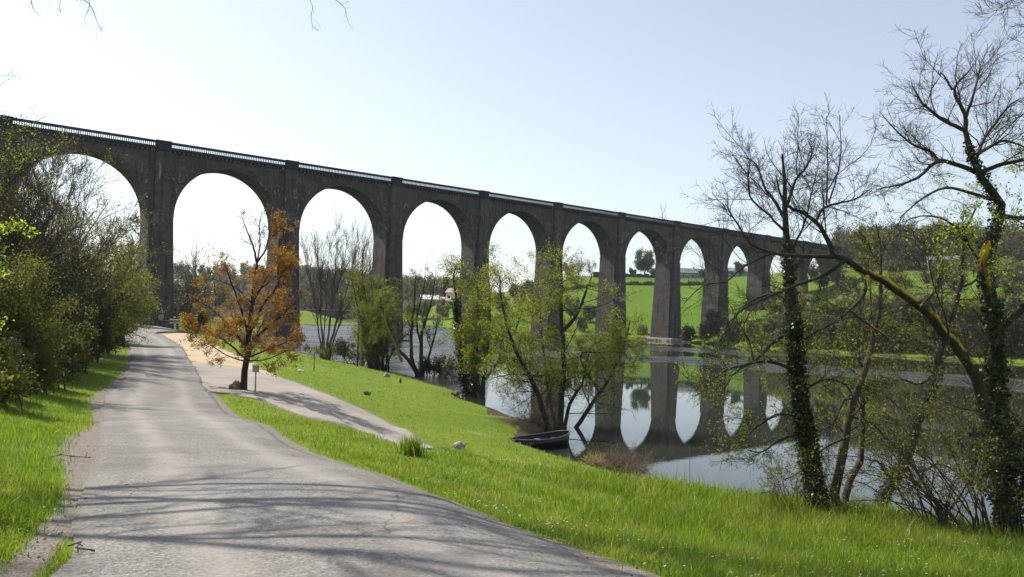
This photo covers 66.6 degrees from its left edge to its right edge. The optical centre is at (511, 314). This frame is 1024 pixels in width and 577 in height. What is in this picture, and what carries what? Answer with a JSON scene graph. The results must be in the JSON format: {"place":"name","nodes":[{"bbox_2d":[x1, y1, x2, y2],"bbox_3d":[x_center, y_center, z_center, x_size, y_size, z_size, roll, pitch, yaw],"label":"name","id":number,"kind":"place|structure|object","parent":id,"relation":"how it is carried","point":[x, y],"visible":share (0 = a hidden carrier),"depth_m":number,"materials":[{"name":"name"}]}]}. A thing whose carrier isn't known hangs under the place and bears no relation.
{"place":"outdoors","nodes":[
{"label":"outdoors","id":0,"kind":"place"},
{"bbox_2d":[192,362,432,447],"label":"path","id":1,"kind":"structure","parent":0,"point":[298,398],"depth_m":31.59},
{"bbox_2d":[50,324,639,576],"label":"road","id":2,"kind":"structure","parent":0,"point":[225,494],"depth_m":6.62,"materials":[{"name":"grey asphalt"}]},
{"bbox_2d":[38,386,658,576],"bbox_3d":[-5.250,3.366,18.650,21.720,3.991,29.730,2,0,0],"label":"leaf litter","id":3,"kind":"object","parent":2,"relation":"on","point":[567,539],"visible":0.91,"depth_m":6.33,"materials":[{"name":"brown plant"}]},
{"bbox_2d":[0,260,1023,576],"bbox_3d":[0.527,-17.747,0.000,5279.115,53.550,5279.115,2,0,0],"label":"ground","id":4,"kind":"structure","parent":0,"point":[90,440],"depth_m":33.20,"materials":[{"name":"green plant"}]},
{"bbox_2d":[0,335,40,409],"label":"undergrowth shrub","id":5,"kind":"object","parent":4,"relation":"on","point":[12,382],"visible":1,"depth_m":17.68,"materials":[{"name":"green plant"}]},
{"bbox_2d":[0,211,40,334],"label":"maple","id":6,"kind":"object","parent":4,"relation":"on","point":[3,227],"visible":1,"depth_m":19.11,"materials":[{"name":"green plant"}]},
{"bbox_2d":[0,325,46,400],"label":"undergrowth shrub","id":7,"kind":"object","parent":4,"relation":"on","point":[27,360],"visible":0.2,"depth_m":20.32,"materials":[{"name":"green plant"}]},
{"bbox_2d":[0,107,67,232],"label":"field maple","id":8,"kind":"object","parent":4,"relation":"on","point":[23,157],"visible":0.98,"depth_m":25.90,"materials":[{"name":"green plant"}]},
{"bbox_2d":[17,326,73,394],"bbox_3d":[-14.476,1.537,23.749,2.808,2.348,2.096,2,0,39],"label":"undergrowth shrub","id":9,"kind":"object","parent":4,"relation":"on","point":[46,361],"visible":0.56,"depth_m":23.41,"materials":[{"name":"green plant"}]},
{"bbox_2d":[0,133,95,298],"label":"hazel shrub","id":10,"kind":"object","parent":4,"relation":"on","point":[8,240],"visible":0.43,"depth_m":33.80,"materials":[{"name":"green plant"}]},
{"bbox_2d":[0,229,101,373],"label":"dark shrub","id":11,"kind":"object","parent":4,"relation":"on","point":[11,310],"visible":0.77,"depth_m":23.50,"materials":[{"name":"green plant"}]},
{"bbox_2d":[7,233,100,380],"bbox_3d":[-18.189,-0.251,29.920,6.645,6.466,3.933,2,0,44],"label":"laurel","id":12,"kind":"object","parent":4,"relation":"on","point":[64,286],"visible":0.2,"depth_m":30.57,"materials":[{"name":"green plant"}]},
{"bbox_2d":[39,325,81,389],"bbox_3d":[-15.783,1.487,26.332,2.118,2.517,2.586,2,0,0],"label":"undergrowth shrub","id":13,"kind":"object","parent":4,"relation":"on","point":[67,365],"visible":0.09,"depth_m":26.55,"materials":[{"name":"green plant"}]},
{"bbox_2d":[0,246,133,358],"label":"dark shrub","id":14,"kind":"object","parent":4,"relation":"on","point":[94,295],"visible":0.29,"depth_m":36.61,"materials":[{"name":"green plant"}]},
{"bbox_2d":[45,317,94,381],"bbox_3d":[-16.689,1.291,28.891,2.529,2.676,1.887,2,0,31],"label":"undergrowth shrub","id":15,"kind":"object","parent":4,"relation":"on","point":[75,351],"visible":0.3,"depth_m":28.84,"materials":[{"name":"green plant"}]},
{"bbox_2d":[59,307,106,371],"bbox_3d":[-18.040,1.011,32.166,2.606,3.062,2.291,2,0,-11],"label":"undergrowth shrub","id":16,"kind":"object","parent":4,"relation":"on","point":[97,354],"visible":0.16,"depth_m":32.21,"materials":[{"name":"green plant"}]},
{"bbox_2d":[1,127,177,323],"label":"goat willow","id":17,"kind":"object","parent":4,"relation":"on","point":[103,244],"visible":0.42,"depth_m":41.71,"materials":[{"name":"green plant"}]},
{"bbox_2d":[80,294,119,362],"bbox_3d":[-20.449,0.772,37.951,3.169,3.516,2.276,2,0,35],"label":"undergrowth shrub","id":18,"kind":"object","parent":4,"relation":"on","point":[105,336],"visible":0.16,"depth_m":37.73,"materials":[{"name":"green plant"}]},
{"bbox_2d":[47,223,169,356],"bbox_3d":[-26.227,-1.864,49.835,7.759,9.305,14.131,2,0,-28],"label":"hawthorn","id":19,"kind":"object","parent":4,"relation":"on","point":[127,318],"visible":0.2,"depth_m":48.99,"materials":[{"name":"green plant"}]},
{"bbox_2d":[113,208,139,272],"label":"roadside elm","id":20,"kind":"object","parent":4,"relation":"on","point":[131,236],"visible":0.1,"depth_m":149.86,"materials":[{"name":"green plant"}]},
{"bbox_2d":[117,260,162,343],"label":"elder bush","id":21,"kind":"object","parent":4,"relation":"on","point":[131,331],"visible":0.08,"depth_m":66.19,"materials":[{"name":"green plant"}]},
{"bbox_2d":[0,0,351,87],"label":"roadside ash","id":22,"kind":"object","parent":4,"relation":"on","point":[102,26],"visible":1,"depth_m":13.20,"materials":[{"name":"brown plant"}]},
{"bbox_2d":[174,279,203,329],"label":"waterside tree","id":23,"kind":"object","parent":4,"relation":"on","point":[182,305],"visible":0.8,"depth_m":149.95,"materials":[{"name":"green plant"}]},
{"bbox_2d":[173,269,207,305],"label":"waterside tree","id":24,"kind":"object","parent":4,"relation":"on","point":[176,285],"visible":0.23,"depth_m":184.10,"materials":[{"name":"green plant"}]},
{"bbox_2d":[173,276,211,311],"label":"waterside tree","id":25,"kind":"object","parent":4,"relation":"on","point":[197,288],"visible":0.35,"depth_m":163.53,"materials":[{"name":"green plant"}]},
{"bbox_2d":[174,279,216,319],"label":"mill house","id":26,"kind":"structure","parent":4,"relation":"on","point":[214,291],"depth_m":208.85,"materials":[{"name":"stone"}]},
{"bbox_2d":[180,307,212,331],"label":"waterside tree","id":27,"kind":"object","parent":4,"relation":"on","point":[200,317],"visible":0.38,"depth_m":150.00,"materials":[{"name":"green plant"}]},
{"bbox_2d":[173,222,233,314],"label":"bare tree","id":28,"kind":"object","parent":4,"relation":"on","point":[195,266],"visible":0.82,"depth_m":165.45,"materials":[{"name":"brown plant"}]},
{"bbox_2d":[189,273,224,311],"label":"waterside tree","id":29,"kind":"object","parent":4,"relation":"on","point":[208,294],"visible":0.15,"depth_m":198.93,"materials":[{"name":"green plant"}]},
{"bbox_2d":[162,333,279,376],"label":"gravel lot","id":30,"kind":"structure","parent":4,"relation":"on","point":[198,355],"depth_m":59.60,"materials":[{"name":"beige gravel"}]},
{"bbox_2d":[215,283,231,306],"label":"waterside tree","id":31,"kind":"object","parent":4,"relation":"on","point":[224,297],"visible":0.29,"depth_m":290.05,"materials":[{"name":"green plant"}]},
{"bbox_2d":[173,202,309,389],"bbox_3d":[-11.001,-0.707,32.281,5.727,8.055,5.024,2,0,0],"label":"orange oak","id":32,"kind":"object","parent":4,"relation":"on","point":[249,345],"visible":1,"depth_m":32.03,"materials":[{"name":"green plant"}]},
{"bbox_2d":[173,259,459,313],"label":"wood","id":33,"kind":"object","parent":4,"relation":"on","point":[303,279],"visible":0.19,"depth_m":560.28,"materials":[{"name":"green plant"}]},
{"bbox_2d":[293,223,347,358],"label":"bare tree","id":34,"kind":"object","parent":4,"relation":"on","point":[319,277],"visible":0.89,"depth_m":86.95,"materials":[{"name":"brown plant"}]},
{"bbox_2d":[306,309,356,319],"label":"embankment wall","id":35,"kind":"structure","parent":4,"relation":"on","point":[334,312],"depth_m":422.31,"materials":[{"name":"stone"}]},
{"bbox_2d":[279,339,389,362],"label":"scrub bush","id":36,"kind":"object","parent":4,"relation":"on","point":[324,351],"visible":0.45,"depth_m":83.02,"materials":[{"name":"green plant"}]},
{"bbox_2d":[315,209,385,359],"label":"bare tree","id":37,"kind":"object","parent":4,"relation":"on","point":[331,297],"visible":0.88,"depth_m":83.89,"materials":[{"name":"brown plant"}]},
{"bbox_2d":[326,337,384,364],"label":"scrub bush","id":38,"kind":"object","parent":4,"relation":"on","point":[341,348],"visible":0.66,"depth_m":78.39,"materials":[{"name":"green plant"}]},
{"bbox_2d":[341,221,390,363],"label":"bare tree","id":39,"kind":"object","parent":4,"relation":"on","point":[363,263],"visible":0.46,"depth_m":85.86,"materials":[{"name":"brown plant"}]},
{"bbox_2d":[340,263,419,371],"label":"willow bush","id":40,"kind":"object","parent":4,"relation":"on","point":[374,350],"visible":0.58,"depth_m":72.06,"materials":[{"name":"green plant"}]},
{"bbox_2d":[338,276,423,366],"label":"willow","id":41,"kind":"object","parent":4,"relation":"on","point":[378,330],"visible":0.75,"depth_m":68.90,"materials":[{"name":"green plant"}]},
{"bbox_2d":[394,434,428,456],"bbox_3d":[-1.987,2.579,15.230,0.778,0.502,0.813,2,0,-20],"label":"rush clump","id":42,"kind":"object","parent":4,"relation":"on","point":[411,446],"visible":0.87,"depth_m":15.22,"materials":[{"name":"green plant"}]},
{"bbox_2d":[371,264,453,375],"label":"fan stemmed tree","id":43,"kind":"object","parent":4,"relation":"on","point":[410,361],"visible":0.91,"depth_m":72.38,"materials":[{"name":"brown plant"}]},
{"bbox_2d":[0,115,841,340],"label":"viaduct","id":44,"kind":"object","parent":4,"relation":"on","point":[162,173],"visible":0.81,"depth_m":154.19,"materials":[{"name":"stone"}]},
{"bbox_2d":[416,352,458,376],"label":"dark bush","id":45,"kind":"object","parent":4,"relation":"on","point":[436,368],"visible":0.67,"depth_m":71.11,"materials":[{"name":"green plant"}]},
{"bbox_2d":[435,297,449,318],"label":"riverside tree","id":46,"kind":"object","parent":4,"relation":"on","point":[441,304],"visible":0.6,"depth_m":329.48,"materials":[{"name":"green plant"}]},
{"bbox_2d":[437,277,450,303],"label":"cedar","id":47,"kind":"object","parent":4,"relation":"on","point":[445,287],"visible":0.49,"depth_m":389.12,"materials":[{"name":"green plant"}]},
{"bbox_2d":[439,358,461,382],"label":"drooping brush","id":48,"kind":"object","parent":4,"relation":"on","point":[446,372],"visible":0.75,"depth_m":66.12,"materials":[{"name":"green plant"}]},
{"bbox_2d":[429,251,499,395],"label":"tree","id":49,"kind":"object","parent":4,"relation":"on","point":[465,384],"visible":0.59,"depth_m":56.17,"materials":[{"name":"green plant"}]},
{"bbox_2d":[441,237,539,395],"bbox_3d":[-1.437,0.187,55.885,5.766,11.368,6.405,2,0,35],"label":"young alder","id":50,"kind":"object","parent":4,"relation":"on","point":[473,358],"visible":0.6,"depth_m":55.22,"materials":[{"name":"green plant"}]},
{"bbox_2d":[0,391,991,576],"bbox_3d":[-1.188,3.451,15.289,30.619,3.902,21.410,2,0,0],"label":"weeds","id":51,"kind":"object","parent":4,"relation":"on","point":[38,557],"visible":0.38,"depth_m":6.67,"materials":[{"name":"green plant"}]},
{"bbox_2d":[492,291,510,313],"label":"riverside tree","id":52,"kind":"object","parent":4,"relation":"on","point":[505,303],"visible":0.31,"depth_m":299.04,"materials":[{"name":"green plant"}]},
{"bbox_2d":[508,279,533,308],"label":"riverside tree","id":53,"kind":"object","parent":4,"relation":"on","point":[511,292],"visible":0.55,"depth_m":308.09,"materials":[{"name":"green plant"}]},
{"bbox_2d":[491,372,581,430],"bbox_3d":[1.385,5.164,41.304,5.419,4.411,5.360,2,0,14],"label":"brushwood","id":54,"kind":"object","parent":4,"relation":"on","point":[534,420],"visible":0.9,"depth_m":41.12,"materials":[{"name":"plant"}]},
{"bbox_2d":[469,236,661,427],"bbox_3d":[2.883,1.904,41.850,10.515,12.219,7.941,2,0,0],"label":"alder","id":55,"kind":"object","parent":4,"relation":"on","point":[560,373],"visible":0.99,"depth_m":41.39,"materials":[{"name":"green plant"}]},
{"bbox_2d":[565,295,580,318],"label":"riverside tree","id":56,"kind":"object","parent":4,"relation":"on","point":[573,304],"visible":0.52,"depth_m":269.34,"materials":[{"name":"green plant"}]},
{"bbox_2d":[581,302,595,321],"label":"riverside tree","id":57,"kind":"object","parent":4,"relation":"on","point":[589,311],"visible":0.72,"depth_m":260.44,"materials":[{"name":"green plant"}]},
{"bbox_2d":[577,446,611,467],"bbox_3d":[3.417,5.799,30.787,1.923,1.135,1.682,2,0,-38],"label":"brushwood","id":58,"kind":"object","parent":4,"relation":"on","point":[593,458],"visible":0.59,"depth_m":30.71,"materials":[{"name":"plant"}]},
{"bbox_2d":[579,439,667,473],"bbox_3d":[4.351,5.854,30.629,3.625,1.914,2.944,2,0,0],"label":"brushwood","id":59,"kind":"object","parent":4,"relation":"on","point":[622,465],"visible":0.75,"depth_m":30.43,"materials":[{"name":"plant"}]},
{"bbox_2d":[564,280,702,290],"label":"hedge","id":60,"kind":"object","parent":4,"relation":"on","point":[631,282],"visible":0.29,"depth_m":347.33,"materials":[{"name":"green plant"}]},
{"bbox_2d":[632,247,655,276],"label":"parkland tree","id":61,"kind":"object","parent":4,"relation":"on","point":[646,262],"visible":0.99,"depth_m":398.61,"materials":[{"name":"green plant"}]},
{"bbox_2d":[678,323,698,342],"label":"shore shrub","id":62,"kind":"object","parent":4,"relation":"on","point":[688,331],"visible":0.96,"depth_m":197.59,"materials":[{"name":"green plant"}]},
{"bbox_2d":[680,267,703,277],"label":"farmhouse","id":63,"kind":"object","parent":4,"relation":"on","point":[683,271],"visible":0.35,"depth_m":422.06,"materials":[{"name":"white stone"}]},
{"bbox_2d":[695,318,715,343],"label":"shore shrub","id":64,"kind":"object","parent":4,"relation":"on","point":[705,326],"visible":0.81,"depth_m":192.91,"materials":[{"name":"green plant"}]},
{"bbox_2d":[704,307,724,338],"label":"shore shrub","id":65,"kind":"object","parent":4,"relation":"on","point":[710,315],"visible":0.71,"depth_m":194.93,"materials":[{"name":"green plant"}]},
{"bbox_2d":[721,321,741,341],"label":"shore shrub","id":66,"kind":"object","parent":4,"relation":"on","point":[733,331],"visible":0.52,"depth_m":189.11,"materials":[{"name":"green plant"}]},
{"bbox_2d":[744,320,762,338],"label":"shore shrub","id":67,"kind":"object","parent":4,"relation":"on","point":[756,328],"visible":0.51,"depth_m":183.70,"materials":[{"name":"green plant"}]},
{"bbox_2d":[758,310,783,336],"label":"meadow tree","id":68,"kind":"object","parent":4,"relation":"on","point":[766,323],"visible":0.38,"depth_m":180.78,"materials":[{"name":"green plant"}]},
{"bbox_2d":[764,307,788,342],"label":"meadow tree","id":69,"kind":"object","parent":4,"relation":"on","point":[779,326],"visible":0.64,"depth_m":174.11,"materials":[{"name":"green plant"}]},
{"bbox_2d":[657,98,903,512],"bbox_3d":[4.699,-0.053,13.803,4.464,7.581,3.037,2,0,0],"label":"ivy clad tree","id":70,"kind":"object","parent":4,"relation":"on","point":[798,382],"visible":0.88,"depth_m":13.71,"materials":[{"name":"green plant"}]},
{"bbox_2d":[765,297,801,315],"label":"meadow tree","id":71,"kind":"object","parent":4,"relation":"on","point":[781,309],"visible":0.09,"depth_m":180.67,"materials":[{"name":"green plant"}]},
{"bbox_2d":[753,444,836,510],"bbox_3d":[4.731,2.921,13.761,2.249,1.484,1.462,2,0,-41],"label":"bank seedling","id":72,"kind":"object","parent":4,"relation":"on","point":[775,468],"visible":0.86,"depth_m":13.52,"materials":[{"name":"green plant"}]},
{"bbox_2d":[798,285,827,337],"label":"meadow tree","id":73,"kind":"object","parent":4,"relation":"on","point":[803,304],"visible":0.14,"depth_m":176.29,"materials":[{"name":"green plant"}]},
{"bbox_2d":[799,293,834,339],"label":"meadow tree","id":74,"kind":"object","parent":4,"relation":"on","point":[815,317],"visible":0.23,"depth_m":168.01,"materials":[{"name":"green plant"}]},
{"bbox_2d":[811,265,836,290],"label":"meadow tree","id":75,"kind":"object","parent":4,"relation":"on","point":[823,278],"visible":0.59,"depth_m":249.03,"materials":[{"name":"green plant"}]},
{"bbox_2d":[814,296,850,335],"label":"meadow tree","id":76,"kind":"object","parent":4,"relation":"on","point":[836,303],"visible":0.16,"depth_m":162.68,"materials":[{"name":"green plant"}]},
{"bbox_2d":[820,318,847,343],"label":"meadow tree","id":77,"kind":"object","parent":4,"relation":"on","point":[832,336],"visible":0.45,"depth_m":161.46,"materials":[{"name":"green plant"}]},
{"bbox_2d":[653,0,1023,536],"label":"mossy leaning tree","id":78,"kind":"object","parent":4,"relation":"on","point":[994,327],"visible":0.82,"depth_m":12.78,"materials":[{"name":"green plant"}]},
{"bbox_2d":[829,260,851,287],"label":"meadow tree","id":79,"kind":"object","parent":4,"relation":"on","point":[837,272],"visible":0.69,"depth_m":249.59,"materials":[{"name":"green plant"}]},
{"bbox_2d":[743,203,957,511],"bbox_3d":[6.170,0.855,14.191,3.502,5.849,2.653,2,0,-29],"label":"twin stemmed tree","id":80,"kind":"object","parent":4,"relation":"on","point":[849,418],"visible":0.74,"depth_m":14.04,"materials":[{"name":"green plant"}]},
{"bbox_2d":[836,302,879,347],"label":"meadow tree","id":81,"kind":"object","parent":4,"relation":"on","point":[852,327],"visible":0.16,"depth_m":157.10,"materials":[{"name":"green plant"}]},
{"bbox_2d":[844,285,890,332],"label":"meadow tree","id":82,"kind":"object","parent":4,"relation":"on","point":[876,302],"visible":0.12,"depth_m":158.38,"materials":[{"name":"green plant"}]},
{"bbox_2d":[748,329,1023,357],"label":"hedge","id":83,"kind":"object","parent":4,"relation":"on","point":[825,342],"visible":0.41,"depth_m":152.85,"materials":[{"name":"green plant"}]},
{"bbox_2d":[877,256,907,274],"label":"meadow tree","id":84,"kind":"object","parent":4,"relation":"on","point":[896,268],"visible":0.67,"depth_m":243.63,"materials":[{"name":"green plant"}]},
{"bbox_2d":[887,321,904,344],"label":"meadow tree","id":85,"kind":"object","parent":4,"relation":"on","point":[894,333],"visible":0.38,"depth_m":152.85,"materials":[{"name":"green plant"}]},
{"bbox_2d":[778,346,1023,534],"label":"bramble thicket","id":86,"kind":"object","parent":4,"relation":"on","point":[938,508],"visible":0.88,"depth_m":12.58,"materials":[{"name":"green plant"}]},
{"bbox_2d":[893,271,914,289],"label":"meadow tree","id":87,"kind":"object","parent":4,"relation":"on","point":[906,282],"visible":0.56,"depth_m":230.11,"materials":[{"name":"green plant"}]},
{"bbox_2d":[893,306,932,347],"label":"meadow tree","id":88,"kind":"object","parent":4,"relation":"on","point":[911,329],"visible":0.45,"depth_m":149.41,"materials":[{"name":"green plant"}]},
{"bbox_2d":[887,290,940,331],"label":"meadow tree","id":89,"kind":"object","parent":4,"relation":"on","point":[906,308],"visible":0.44,"depth_m":152.03,"materials":[{"name":"green plant"}]},
{"bbox_2d":[849,421,994,527],"bbox_3d":[6.748,2.727,13.186,2.518,2.130,2.633,2,0,37],"label":"bank sapling","id":90,"kind":"object","parent":4,"relation":"on","point":[945,510],"visible":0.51,"depth_m":12.88,"materials":[{"name":"green plant"}]},
{"bbox_2d":[829,217,1023,267],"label":"hill wood","id":91,"kind":"object","parent":4,"relation":"on","point":[1011,246],"visible":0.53,"depth_m":310.96,"materials":[{"name":"green plant"}]},
{"bbox_2d":[841,261,1022,269],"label":"hedge","id":92,"kind":"object","parent":4,"relation":"on","point":[912,265],"visible":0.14,"depth_m":298.78,"materials":[{"name":"green plant"}]},
{"bbox_2d":[853,181,1016,518],"bbox_3d":[11.752,0.986,21.644,4.304,9.699,2.366,2,0,17],"label":"leaning ivy tree","id":93,"kind":"object","parent":4,"relation":"on","point":[935,359],"visible":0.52,"depth_m":21.47,"materials":[{"name":"green plant"}]},
{"bbox_2d":[904,292,971,336],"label":"meadow tree","id":94,"kind":"object","parent":4,"relation":"on","point":[959,315],"visible":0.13,"depth_m":147.52,"materials":[{"name":"green plant"}]},
{"bbox_2d":[945,267,970,291],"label":"meadow tree","id":95,"kind":"object","parent":4,"relation":"on","point":[953,280],"visible":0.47,"depth_m":214.98,"materials":[{"name":"green plant"}]},
{"bbox_2d":[957,318,984,351],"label":"meadow tree","id":96,"kind":"object","parent":4,"relation":"on","point":[969,330],"visible":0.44,"depth_m":144.65,"materials":[{"name":"green plant"}]},
{"bbox_2d":[959,293,985,339],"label":"meadow tree","id":97,"kind":"object","parent":4,"relation":"on","point":[967,308],"visible":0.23,"depth_m":148.56,"materials":[{"name":"green plant"}]},
{"bbox_2d":[959,393,1023,540],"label":"holly bush","id":98,"kind":"object","parent":4,"relation":"on","point":[1005,425],"visible":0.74,"depth_m":12.22,"materials":[{"name":"green plant"}]},
{"bbox_2d":[988,257,1010,289],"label":"meadow tree","id":99,"kind":"object","parent":4,"relation":"on","point":[1001,274],"visible":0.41,"depth_m":218.08,"materials":[{"name":"green plant"}]},
{"bbox_2d":[996,274,1015,296],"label":"meadow tree","id":100,"kind":"object","parent":4,"relation":"on","point":[1001,286],"visible":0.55,"depth_m":204.44,"materials":[{"name":"green plant"}]},
{"bbox_2d":[1000,290,1023,356],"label":"meadow tree","id":101,"kind":"object","parent":4,"relation":"on","point":[1016,333],"visible":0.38,"depth_m":140.07,"materials":[{"name":"green plant"}]},
{"bbox_2d":[1004,308,1023,354],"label":"meadow tree","id":102,"kind":"object","parent":4,"relation":"on","point":[1013,326],"visible":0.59,"depth_m":139.70,"materials":[{"name":"green plant"}]},
{"bbox_2d":[1004,262,1023,290],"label":"meadow tree","id":103,"kind":"object","parent":4,"relation":"on","point":[1018,275],"visible":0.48,"depth_m":214.89,"materials":[{"name":"green plant"}]},
{"bbox_2d":[0,0,1023,291],"label":"sky","id":104,"kind":"structure","parent":0,"point":[598,104],"materials":[{"name":"blue"}]},
{"bbox_2d":[214,314,1023,525],"bbox_3d":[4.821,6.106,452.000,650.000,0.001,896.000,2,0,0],"label":"river","id":105,"kind":"structure","parent":0,"point":[673,427],"depth_m":53.53,"materials":[{"name":"grey liquid"}]},
{"bbox_2d":[510,430,569,448],"bbox_3d":[1.366,5.731,35.422,3.356,0.719,1.378,2,0,-38],"label":"boat","id":106,"kind":"object","parent":105,"relation":"on","point":[557,438],"visible":0.88,"depth_m":35.30,"materials":[{"name":"grey wood"}]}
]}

